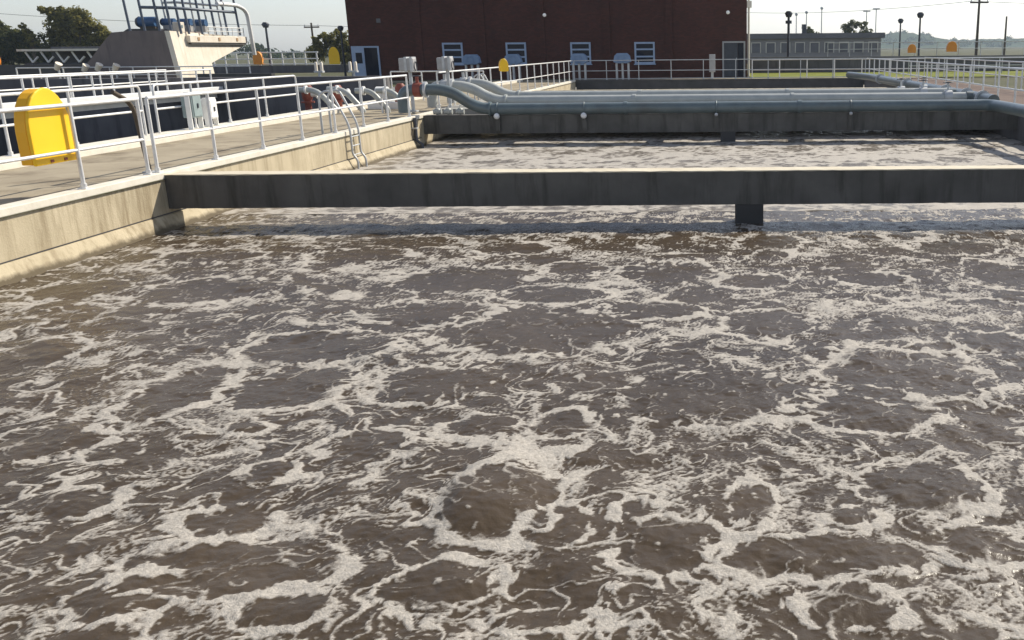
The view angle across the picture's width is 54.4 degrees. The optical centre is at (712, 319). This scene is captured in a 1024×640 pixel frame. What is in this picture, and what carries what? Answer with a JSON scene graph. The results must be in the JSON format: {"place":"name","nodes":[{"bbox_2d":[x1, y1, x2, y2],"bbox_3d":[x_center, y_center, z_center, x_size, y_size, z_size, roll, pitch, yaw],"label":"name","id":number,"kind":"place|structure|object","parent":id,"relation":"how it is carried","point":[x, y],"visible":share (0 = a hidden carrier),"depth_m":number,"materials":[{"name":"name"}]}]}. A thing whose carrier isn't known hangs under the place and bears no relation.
{"place":"outdoors","nodes":[
{"label":"outdoors","id":0,"kind":"place"},
{"bbox_2d":[0,64,81,78],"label":"tank wall","id":1,"kind":"structure","parent":0,"point":[7,70],"depth_m":60.32,"materials":[{"name":"concrete"}]},
{"bbox_2d":[16,46,99,64],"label":"truss bridge","id":2,"kind":"structure","parent":0,"point":[75,55],"depth_m":68.48,"materials":[{"name":"metal"}]},
{"bbox_2d":[197,73,274,76],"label":"tank wall","id":3,"kind":"structure","parent":0,"point":[240,75],"depth_m":50.59,"materials":[{"name":"concrete"}]},
{"bbox_2d":[213,65,348,72],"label":"tank wall","id":4,"kind":"structure","parent":0,"point":[288,68],"depth_m":85.44,"materials":[{"name":"grey concrete"}]},
{"bbox_2d":[212,51,318,65],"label":"railing","id":5,"kind":"object","parent":4,"relation":"on","point":[271,58],"visible":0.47,"depth_m":85.38,"materials":[{"name":"metal"}]},
{"bbox_2d":[253,51,263,63],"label":"safety cabinet","id":6,"kind":"object","parent":5,"relation":"attached to","point":[258,58],"visible":0.82,"depth_m":84.93,"materials":[{"name":"orange plastic"}]},
{"bbox_2d":[314,62,324,76],"bbox_3d":[-14.343,-9.142,35.138,0.320,0.520,0.200,0,16,1],"label":"twin gate valve","id":7,"kind":"object","parent":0,"point":[316,69],"visible":1,"depth_m":35.08,"materials":[{"name":"metal"}]},
{"bbox_2d":[462,54,480,78],"bbox_3d":[-13.892,-14.567,55.703,0.992,1.490,0.624,0,16,1],"label":"gate operator","id":8,"kind":"object","parent":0,"point":[471,59],"visible":0.76,"depth_m":55.37,"materials":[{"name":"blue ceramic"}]},
{"bbox_2d":[0,130,1023,639],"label":"water","id":9,"kind":"structure","parent":0,"point":[630,422],"depth_m":6.88,"materials":[{"name":"liquid"}]},
{"bbox_2d":[2,47,1023,217],"bbox_3d":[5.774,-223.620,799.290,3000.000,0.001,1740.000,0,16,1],"label":"ground","id":10,"kind":"structure","parent":0,"point":[989,80],"depth_m":170.55,"materials":[{"name":"concrete"}]},
{"bbox_2d":[0,20,18,64],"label":"tree","id":11,"kind":"object","parent":10,"relation":"on","point":[4,28],"visible":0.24,"depth_m":106.42,"materials":[{"name":"green plant"}]},
{"bbox_2d":[0,28,51,62],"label":"tree","id":12,"kind":"object","parent":10,"relation":"on","point":[11,44],"visible":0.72,"depth_m":104.59,"materials":[{"name":"green plant"}]},
{"bbox_2d":[18,22,41,62],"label":"tree","id":13,"kind":"object","parent":10,"relation":"on","point":[28,34],"visible":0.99,"depth_m":104.02,"materials":[{"name":"green plant"}]},
{"bbox_2d":[3,39,99,64],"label":"tree","id":14,"kind":"object","parent":10,"relation":"on","point":[45,44],"visible":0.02,"depth_m":109.22,"materials":[{"name":"green plant"}]},
{"bbox_2d":[36,5,110,46],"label":"tree","id":15,"kind":"object","parent":10,"relation":"on","point":[76,26],"visible":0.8,"depth_m":105.43,"materials":[{"name":"green plant"}]},
{"bbox_2d":[15,65,250,78],"bbox_3d":[-34.577,-14.623,57.636,14.110,1.035,0.120,0,16,1],"label":"railing","id":16,"kind":"object","parent":10,"relation":"on","point":[132,67],"visible":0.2,"depth_m":57.50,"materials":[{"name":"metal"}]},
{"bbox_2d":[79,29,246,77],"bbox_3d":[-35.387,-16.873,62.535,6.720,3.720,9.060,0,16,1],"label":"concrete structure","id":17,"kind":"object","parent":10,"relation":"on","point":[147,47],"depth_m":58.25,"materials":[{"name":"grey concrete"}]},
{"bbox_2d":[135,16,157,28],"bbox_3d":[-34.740,-18.177,59.233,1.188,0.911,0.700,0,16,1],"label":"motor","id":18,"kind":"object","parent":17,"relation":"on","point":[150,22],"visible":0.78,"depth_m":58.96,"materials":[{"name":"metal"}]},
{"bbox_2d":[160,18,176,29],"bbox_3d":[-33.693,-18.273,59.717,0.855,0.816,0.504,0,16,1],"label":"motor","id":19,"kind":"object","parent":17,"relation":"on","point":[164,23],"visible":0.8,"depth_m":59.53,"materials":[{"name":"metal"}]},
{"bbox_2d":[172,22,184,31],"bbox_3d":[-32.664,-17.924,59.029,0.440,0.600,0.600,0,16,1],"label":"gear box","id":20,"kind":"object","parent":17,"relation":"on","point":[175,26],"visible":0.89,"depth_m":58.78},
{"bbox_2d":[122,0,240,34],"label":"platform frame","id":21,"kind":"object","parent":17,"relation":"on","point":[183,7],"visible":0.77,"depth_m":59.70,"materials":[{"name":"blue metal"}]},
{"bbox_2d":[179,18,193,31],"bbox_3d":[-33.087,-18.494,60.482,0.855,0.816,0.504,0,16,1],"label":"motor","id":22,"kind":"object","parent":17,"relation":"on","point":[190,24],"visible":0.37,"depth_m":60.33,"materials":[{"name":"metal"}]},
{"bbox_2d":[194,19,207,31],"bbox_3d":[-32.976,-18.929,62.021,0.855,0.816,0.504,0,16,1],"label":"motor","id":23,"kind":"object","parent":17,"relation":"on","point":[204,22],"visible":0.72,"depth_m":61.86,"materials":[{"name":"metal"}]},
{"bbox_2d":[206,26,244,36],"bbox_3d":[-32.228,-19.100,63.895,0.060,0.576,4.910,0,16,1],"label":"railing","id":24,"kind":"object","parent":17,"relation":"on","point":[226,31],"visible":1,"depth_m":63.76,"materials":[{"name":"metal"}]},
{"bbox_2d":[215,1,256,54],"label":"down pipe","id":25,"kind":"object","parent":17,"relation":"attached to","point":[240,7],"visible":1,"depth_m":66.17,"materials":[{"name":"metal"}]},
{"bbox_2d":[0,76,389,155],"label":"tank wall","id":26,"kind":"structure","parent":10,"relation":"on","point":[98,129],"depth_m":35.28,"materials":[{"name":"grey concrete"}]},
{"bbox_2d":[0,87,222,118],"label":"bridge","id":27,"kind":"structure","parent":26,"relation":"attached to","point":[97,106],"depth_m":29.38,"materials":[{"name":"metal"}]},
{"bbox_2d":[0,69,167,97],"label":"railing","id":28,"kind":"object","parent":27,"relation":"on","point":[100,84],"visible":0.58,"depth_m":30.54,"materials":[{"name":"metal"}]},
{"bbox_2d":[0,69,212,97],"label":"railing","id":29,"kind":"object","parent":27,"relation":"on","point":[91,78],"visible":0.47,"depth_m":29.29,"materials":[{"name":"metal"}]},
{"bbox_2d":[348,61,358,75],"bbox_3d":[-13.093,-9.149,35.127,0.320,0.520,0.200,0,16,1],"label":"twin gate valve","id":30,"kind":"object","parent":26,"relation":"on","point":[355,68],"visible":1,"depth_m":35.07,"materials":[{"name":"metal"}]},
{"bbox_2d":[0,80,522,170],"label":"tank wall","id":31,"kind":"structure","parent":10,"relation":"on","point":[18,164],"depth_m":20.67,"materials":[{"name":"grey concrete"}]},
{"bbox_2d":[0,85,147,155],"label":"railing","id":32,"kind":"object","parent":31,"relation":"on","point":[5,126],"visible":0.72,"depth_m":17.96,"materials":[{"name":"metal"}]},
{"bbox_2d":[180,92,203,129],"bbox_3d":[-11.619,-4.686,21.569,0.275,0.805,0.470,0,16,1],"label":"control box","id":33,"kind":"object","parent":31,"relation":"on","point":[191,107],"visible":0.64,"depth_m":21.41,"materials":[{"name":"white paint"}]},
{"bbox_2d":[192,95,202,115],"bbox_3d":[-11.510,-4.790,21.539,0.015,0.460,0.340,0,16,1],"label":"door panel","id":34,"kind":"structure","parent":33,"relation":"in","point":[196,99],"depth_m":21.53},
{"bbox_2d":[201,97,218,126],"bbox_3d":[-11.663,-4.826,22.361,0.275,0.645,0.410,0,16,1],"label":"control box","id":35,"kind":"object","parent":31,"relation":"on","point":[213,107],"visible":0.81,"depth_m":22.24,"materials":[{"name":"white paint"}]},
{"bbox_2d":[210,100,217,117],"bbox_3d":[-11.553,-4.892,22.342,0.015,0.380,0.280,0,16,1],"label":"door panel","id":36,"kind":"structure","parent":35,"relation":"in","point":[213,104],"depth_m":22.31,"materials":[{"name":"white paint"}]},
{"bbox_2d":[151,75,296,132],"bbox_3d":[-11.771,-5.443,23.850,0.110,1.026,7.152,0,16,1],"label":"railing","id":37,"kind":"object","parent":31,"relation":"on","point":[190,88],"visible":0.94,"depth_m":23.29,"materials":[{"name":"metal"}]},
{"bbox_2d":[301,85,317,109],"bbox_3d":[-12.252,-6.779,29.348,0.545,0.840,0.400,0,16,1],"label":"red valve","id":38,"kind":"object","parent":31,"relation":"on","point":[307,99],"visible":0.49,"depth_m":29.26,"materials":[{"name":"paint"}]},
{"bbox_2d":[295,85,337,107],"bbox_3d":[-11.866,-6.647,28.966,1.233,0.787,0.260,0,16,1],"label":"elbow pipe","id":39,"kind":"object","parent":31,"relation":"on","point":[306,89],"visible":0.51,"depth_m":28.85,"materials":[{"name":"silver metal"}]},
{"bbox_2d":[333,85,350,106],"bbox_3d":[-11.499,-6.880,29.833,0.545,0.760,0.400,0,16,1],"label":"red valve","id":40,"kind":"object","parent":31,"relation":"on","point":[338,97],"visible":0.4,"depth_m":29.72,"materials":[{"name":"paint"}]},
{"bbox_2d":[261,22,270,63],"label":"street lamp","id":41,"kind":"object","parent":10,"relation":"on","point":[265,25],"visible":0.85,"depth_m":91.36,"materials":[{"name":"metal"}]},
{"bbox_2d":[222,39,328,57],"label":"distant woods","id":42,"kind":"object","parent":10,"relation":"on","point":[259,48],"visible":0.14,"depth_m":286.03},
{"bbox_2d":[0,80,575,286],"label":"tank wall","id":43,"kind":"structure","parent":10,"relation":"on","point":[35,242],"depth_m":13.51,"materials":[{"name":"concrete"}]},
{"bbox_2d":[0,97,154,188],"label":"railing","id":44,"kind":"object","parent":43,"relation":"on","point":[77,150],"visible":1,"depth_m":12.48,"materials":[{"name":"metal"}]},
{"bbox_2d":[14,87,76,166],"bbox_3d":[-8.382,-2.430,12.062,0.232,0.930,0.800,0,16,1],"label":"safety cabinet","id":45,"kind":"object","parent":44,"relation":"attached to","point":[42,131],"visible":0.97,"depth_m":11.91,"materials":[{"name":"yellow plastic"}]},
{"bbox_2d":[144,74,411,172],"bbox_3d":[-8.149,-4.336,19.868,0.110,1.096,12.122,0,16,1],"label":"railing","id":46,"kind":"object","parent":43,"relation":"on","point":[211,129],"visible":1,"depth_m":17.39,"materials":[{"name":"metal"}]},
{"bbox_2d":[0,81,565,204],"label":"walkway","id":47,"kind":"structure","parent":43,"relation":"on","point":[23,183],"depth_m":17.33,"materials":[{"name":"concrete"}]},
{"bbox_2d":[110,90,154,172],"bbox_3d":[-8.621,-2.801,14.388,0.169,1.254,0.575,1,16,4],"label":"hinged post","id":48,"kind":"object","parent":47,"relation":"on","point":[129,104],"visible":0.66,"depth_m":14.38,"materials":[{"name":"grey galvanised steel"}]},
{"bbox_2d":[326,85,365,112],"bbox_3d":[-10.846,-6.549,28.571,1.086,0.797,0.260,0,16,1],"label":"elbow pipe","id":49,"kind":"object","parent":47,"relation":"on","point":[350,96],"visible":0.79,"depth_m":28.48,"materials":[{"name":"silver metal"}]},
{"bbox_2d":[354,86,390,112],"bbox_3d":[-9.998,-6.486,28.375,0.978,0.767,0.260,0,16,1],"label":"elbow pipe","id":50,"kind":"object","parent":47,"relation":"on","point":[373,94],"visible":0.85,"depth_m":28.28,"materials":[{"name":"silver metal"}]},
{"bbox_2d":[367,87,409,109],"bbox_3d":[-10.222,-7.013,30.410,1.100,0.680,0.800,0,16,1],"label":"pump set","id":51,"kind":"object","parent":47,"relation":"on","point":[392,104],"visible":0.4,"depth_m":30.11,"materials":[{"name":"white paint"}]},
{"bbox_2d":[375,86,411,112],"bbox_3d":[-9.348,-6.463,28.273,0.978,0.767,0.260,0,16,1],"label":"elbow pipe","id":52,"kind":"object","parent":47,"relation":"on","point":[393,93],"visible":0.56,"depth_m":28.16,"materials":[{"name":"silver metal"}]},
{"bbox_2d":[398,57,418,113],"bbox_3d":[-8.683,-6.732,27.673,0.442,1.580,0.380,0,16,1],"label":"valve actuator","id":53,"kind":"object","parent":47,"relation":"on","point":[408,65],"visible":0.97,"depth_m":27.39,"materials":[{"name":"metal"}]},
{"bbox_2d":[390,70,483,99],"bbox_3d":[-10.043,-8.558,35.272,3.500,1.092,0.110,0,16,1],"label":"railing","id":54,"kind":"object","parent":47,"relation":"on","point":[392,87],"visible":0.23,"depth_m":35.12,"materials":[{"name":"metal"}]},
{"bbox_2d":[318,89,367,168],"bbox_3d":[-8.229,-4.117,21.497,0.762,1.991,0.552,0,16,1],"label":"tank ladder","id":55,"kind":"object","parent":43,"relation":"attached to","point":[346,120],"visible":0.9,"depth_m":21.45,"materials":[{"name":"metal"}]},
{"bbox_2d":[412,118,423,147],"bbox_3d":[-7.899,-4.787,25.930,0.258,1.270,0.140,0,16,1],"label":"drain pipe","id":56,"kind":"object","parent":43,"relation":"attached to","point":[415,127],"visible":0.71,"depth_m":25.83,"materials":[{"name":"metal"}]},
{"bbox_2d":[436,60,572,108],"bbox_3d":[-8.013,-10.465,41.600,0.110,1.092,27.355,0,16,1],"label":"railing","id":57,"kind":"object","parent":43,"relation":"on","point":[519,79],"visible":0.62,"depth_m":40.04,"materials":[{"name":"metal"}]},
{"bbox_2d":[499,59,508,70],"bbox_3d":[-7.052,-8.594,32.493,0.300,0.420,0.162,-11,19,-33],"label":"safety cabinet","id":58,"kind":"object","parent":57,"relation":"attached to","point":[503,64],"visible":1,"depth_m":32.42,"materials":[{"name":"yellow plastic"}]},
{"bbox_2d":[533,87,896,90],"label":"concrete beam","id":59,"kind":"structure","parent":43,"relation":"attached to","point":[708,89],"depth_m":42.29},
{"bbox_2d":[303,28,351,64],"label":"tree","id":60,"kind":"object","parent":10,"relation":"on","point":[329,41],"visible":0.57,"depth_m":107.40,"materials":[{"name":"green plant"}]},
{"bbox_2d":[328,47,339,63],"bbox_3d":[-22.829,-15.953,58.148,0.620,1.000,0.312,-6,17,-19],"label":"safety cabinet","id":61,"kind":"object","parent":10,"relation":"on","point":[333,55],"visible":1,"depth_m":58.02,"materials":[{"name":"yellow plastic"}]},
{"bbox_2d":[337,26,346,75],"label":"street lamp","id":62,"kind":"object","parent":10,"relation":"on","point":[340,28],"visible":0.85,"depth_m":71.37,"materials":[{"name":"metal"}]},
{"bbox_2d":[164,165,1023,223],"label":"concrete beam","id":63,"kind":"structure","parent":10,"relation":"on","point":[748,192],"depth_m":14.28,"materials":[{"name":"concrete"}]},
{"bbox_2d":[576,78,863,89],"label":"tank wall","id":64,"kind":"structure","parent":10,"relation":"on","point":[754,83],"depth_m":55.01,"materials":[{"name":"concrete"}]},
{"bbox_2d":[573,58,865,79],"bbox_3d":[0.402,-14.303,54.949,16.706,1.092,0.110,0,16,1],"label":"railing","id":65,"kind":"object","parent":64,"relation":"on","point":[638,70],"visible":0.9,"depth_m":54.92,"materials":[{"name":"metal"}]},
{"bbox_2d":[423,111,1017,141],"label":"concrete beam","id":66,"kind":"structure","parent":10,"relation":"on","point":[730,124],"depth_m":26.72,"materials":[{"name":"concrete"}]},
{"bbox_2d":[440,100,487,114],"bbox_3d":[0.262,-7.832,34.685,16.400,0.480,15.780,0,16,1],"label":"pipe support","id":67,"kind":"object","parent":66,"relation":"on","point":[467,110],"visible":0.02,"depth_m":28.08,"materials":[{"name":"metal"}]},
{"bbox_2d":[436,56,453,107],"bbox_3d":[-7.847,-6.981,28.531,0.442,1.580,0.380,0,16,1],"label":"valve actuator","id":68,"kind":"object","parent":67,"relation":"on","point":[445,63],"visible":0.89,"depth_m":28.24,"materials":[{"name":"metal"}]},
{"bbox_2d":[427,73,966,106],"bbox_3d":[-0.509,-7.007,29.199,16.355,1.040,0.440,0,16,1],"label":"air pipe","id":69,"kind":"object","parent":67,"relation":"on","point":[475,90],"visible":0.58,"depth_m":29.14,"materials":[{"name":"silver metal"}]},
{"bbox_2d":[943,82,953,99],"bbox_3d":[7.119,-6.866,29.183,0.312,0.654,0.400,0,16,1],"label":"valve","id":70,"kind":"object","parent":69,"relation":"attached to","point":[948,93],"visible":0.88,"depth_m":29.04,"materials":[{"name":"metal"}]},
{"bbox_2d":[447,71,949,102],"bbox_3d":[-0.494,-7.623,31.311,16.355,1.000,0.440,0,16,1],"label":"air pipe","id":71,"kind":"object","parent":67,"relation":"on","point":[490,86],"visible":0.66,"depth_m":31.25,"materials":[{"name":"silver metal"}]},
{"bbox_2d":[846,72,999,99],"bbox_3d":[7.970,-9.942,40.528,0.835,0.470,27.522,-1,16,0],"label":"header pipe","id":72,"kind":"object","parent":67,"relation":"on","point":[910,83],"visible":0.62,"depth_m":38.73,"materials":[{"name":"metal"}]},
{"bbox_2d":[397,75,1023,130],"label":"air pipe","id":73,"kind":"object","parent":66,"relation":"on","point":[496,110],"visible":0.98,"depth_m":26.50,"materials":[{"name":"metal"}]},
{"bbox_2d":[785,11,792,56],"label":"street lamp","id":74,"kind":"object","parent":10,"relation":"on","point":[788,14],"visible":0.9,"depth_m":71.72,"materials":[{"name":"metal"}]},
{"bbox_2d":[840,19,872,32],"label":"tree","id":75,"kind":"object","parent":10,"relation":"on","point":[846,28],"visible":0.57,"depth_m":143.14,"materials":[{"name":"green plant"}]},
{"bbox_2d":[917,12,923,55],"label":"street lamp","id":76,"kind":"object","parent":10,"relation":"on","point":[920,15],"visible":0.85,"depth_m":74.50,"materials":[{"name":"metal"}]},
{"bbox_2d":[864,80,1023,142],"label":"tank wall","id":77,"kind":"structure","parent":10,"relation":"on","point":[1017,134],"depth_m":27.52,"materials":[{"name":"grey concrete"}]},
{"bbox_2d":[866,58,1023,102],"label":"railing","id":78,"kind":"object","parent":77,"relation":"on","point":[1015,89],"visible":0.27,"depth_m":33.81,"materials":[{"name":"metal"}]},
{"bbox_2d":[970,0,988,54],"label":"utility pole","id":79,"kind":"object","parent":10,"relation":"on","point":[977,28],"visible":0.82,"depth_m":95.35,"materials":[{"name":"brown wood"}]},
{"bbox_2d":[504,54,522,79],"bbox_3d":[-11.492,-14.582,55.682,0.992,1.490,0.624,0,16,1],"label":"gate operator","id":80,"kind":"object","parent":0,"point":[513,59],"visible":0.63,"depth_m":55.37,"materials":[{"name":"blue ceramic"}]},
{"bbox_2d":[345,0,751,79],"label":"brick building","id":81,"kind":"structure","parent":0,"point":[384,35],"depth_m":60.49,"materials":[{"name":"red brick"}]},
{"bbox_2d":[351,46,381,75],"bbox_3d":[-21.881,-16.225,60.963,1.750,2.100,0.049,0,16,1],"label":"door","id":82,"kind":"structure","parent":81,"relation":"in","point":[371,57],"depth_m":60.89,"materials":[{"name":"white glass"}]},
{"bbox_2d":[442,43,464,64],"bbox_3d":[-16.370,-16.763,60.786,1.380,1.380,0.118,0,16,1],"label":"window","id":83,"kind":"structure","parent":81,"relation":"in","point":[455,50],"depth_m":60.77,"materials":[{"name":"white glass"}]},
{"bbox_2d":[505,42,526,64],"bbox_3d":[-12.370,-16.769,60.756,1.380,1.380,0.118,0,16,1],"label":"window","id":84,"kind":"structure","parent":81,"relation":"in","point":[519,48],"depth_m":60.70,"materials":[{"name":"white glass"}]},
{"bbox_2d":[570,42,591,64],"bbox_3d":[-8.301,-16.775,60.725,1.380,1.380,0.118,0,16,1],"label":"window","id":85,"kind":"structure","parent":81,"relation":"in","point":[575,47],"depth_m":60.65,"materials":[{"name":"white glass"}]},
{"bbox_2d":[634,42,655,64],"bbox_3d":[-4.271,-16.780,60.694,1.380,1.380,0.118,0,16,1],"label":"window","id":86,"kind":"structure","parent":81,"relation":"in","point":[642,50],"depth_m":60.71,"materials":[{"name":"white glass"}]},
{"bbox_2d":[722,41,744,76],"bbox_3d":[1.342,-16.412,60.727,1.440,2.200,0.079,0,16,1],"label":"door","id":87,"kind":"structure","parent":81,"relation":"in","point":[730,49],"depth_m":60.70,"materials":[{"name":"metal"}]},
{"bbox_2d":[570,53,587,79],"bbox_3d":[-7.693,-14.605,55.648,0.992,1.490,0.624,0,16,1],"label":"gate operator","id":88,"kind":"object","parent":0,"point":[580,56],"visible":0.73,"depth_m":55.36,"materials":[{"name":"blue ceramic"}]},
{"bbox_2d":[613,53,630,79],"bbox_3d":[-5.193,-14.620,55.625,0.992,1.490,0.624,0,16,1],"label":"gate operator","id":89,"kind":"object","parent":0,"point":[621,56],"visible":1,"depth_m":55.32,"materials":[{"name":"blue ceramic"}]},
{"bbox_2d":[390,77,919,83],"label":"walkway","id":90,"kind":"structure","parent":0,"point":[598,79],"depth_m":56.03,"materials":[{"name":"concrete"}]},
{"bbox_2d":[709,54,714,78],"bbox_3d":[-0.013,-14.785,56.250,0.350,1.380,0.300,0,16,1],"label":"control box","id":91,"kind":"object","parent":90,"relation":"on","point":[712,65],"visible":1,"depth_m":56.09,"materials":[{"name":"metal"}]},
{"bbox_2d":[752,57,1023,77],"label":"railing","id":92,"kind":"object","parent":90,"relation":"on","point":[834,69],"visible":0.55,"depth_m":56.17,"materials":[{"name":"metal"}]},
{"bbox_2d":[747,24,884,62],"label":"building","id":93,"kind":"structure","parent":0,"point":[803,44],"depth_m":115.27,"materials":[{"name":"concrete"}]},
{"bbox_2d":[751,42,760,52],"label":"window","id":94,"kind":"structure","parent":93,"relation":"in","point":[755,46],"depth_m":115.35,"materials":[{"name":"glass"}]},
{"bbox_2d":[766,42,775,52],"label":"window","id":95,"kind":"structure","parent":93,"relation":"in","point":[770,46],"depth_m":115.34,"materials":[{"name":"glass"}]},
{"bbox_2d":[795,42,804,52],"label":"window","id":96,"kind":"structure","parent":93,"relation":"in","point":[799,46],"depth_m":115.33,"materials":[{"name":"glass"}]},
{"bbox_2d":[809,42,819,52],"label":"window","id":97,"kind":"structure","parent":93,"relation":"in","point":[814,46],"depth_m":115.30,"materials":[{"name":"glass"}]},
{"bbox_2d":[824,42,833,52],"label":"window","id":98,"kind":"structure","parent":93,"relation":"in","point":[830,44],"depth_m":115.30,"materials":[{"name":"glass"}]},
{"bbox_2d":[839,42,848,52],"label":"window","id":99,"kind":"structure","parent":93,"relation":"in","point":[841,45],"depth_m":115.27,"materials":[{"name":"glass"}]},
{"bbox_2d":[853,41,863,51],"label":"window","id":100,"kind":"structure","parent":93,"relation":"in","point":[856,45],"depth_m":115.27,"materials":[{"name":"glass"}]},
{"bbox_2d":[868,41,877,51],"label":"window","id":101,"kind":"structure","parent":93,"relation":"in","point":[874,45],"depth_m":115.24,"materials":[{"name":"glass"}]},
{"bbox_2d":[747,71,1023,77],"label":"lawn","id":102,"kind":"structure","parent":0,"point":[829,74],"depth_m":63.31,"materials":[{"name":"green plant"}]},
{"bbox_2d":[908,57,1010,73],"bbox_3d":[23.747,-16.875,63.646,21.621,1.030,0.070,0,16,1],"label":"railing","id":103,"kind":"object","parent":102,"relation":"on","point":[1002,65],"visible":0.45,"depth_m":63.68,"materials":[{"name":"metal"}]},
{"bbox_2d":[750,55,1023,72],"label":"tank wall","id":104,"kind":"structure","parent":0,"point":[812,64],"depth_m":69.53,"materials":[{"name":"metal"}]},
{"bbox_2d":[827,41,1023,56],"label":"railing","id":105,"kind":"object","parent":104,"relation":"on","point":[958,48],"visible":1,"depth_m":69.32,"materials":[{"name":"metal"}]},
{"bbox_2d":[946,41,956,51],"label":"safety cabinet","id":106,"kind":"object","parent":105,"relation":"attached to","point":[951,46],"visible":1,"depth_m":69.02,"materials":[{"name":"orange plastic"}]},
{"bbox_2d":[881,32,1023,47],"bbox_3d":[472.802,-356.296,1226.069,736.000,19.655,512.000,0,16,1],"label":"hills","id":107,"kind":"structure","parent":0,"point":[942,43],"depth_m":1028.70,"materials":[{"name":"plant"}]},
{"bbox_2d":[881,29,1019,46],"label":"hillside woods","id":108,"kind":"object","parent":107,"relation":"on","point":[988,44],"visible":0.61,"depth_m":1028.16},
{"bbox_2d":[909,78,1023,103],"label":"walkway","id":109,"kind":"structure","parent":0,"point":[1006,95],"depth_m":39.40,"materials":[{"name":"brown concrete"}]},
{"bbox_2d":[924,57,1023,89],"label":"railing","id":110,"kind":"object","parent":109,"relation":"on","point":[995,74],"visible":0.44,"depth_m":44.39,"materials":[{"name":"metal"}]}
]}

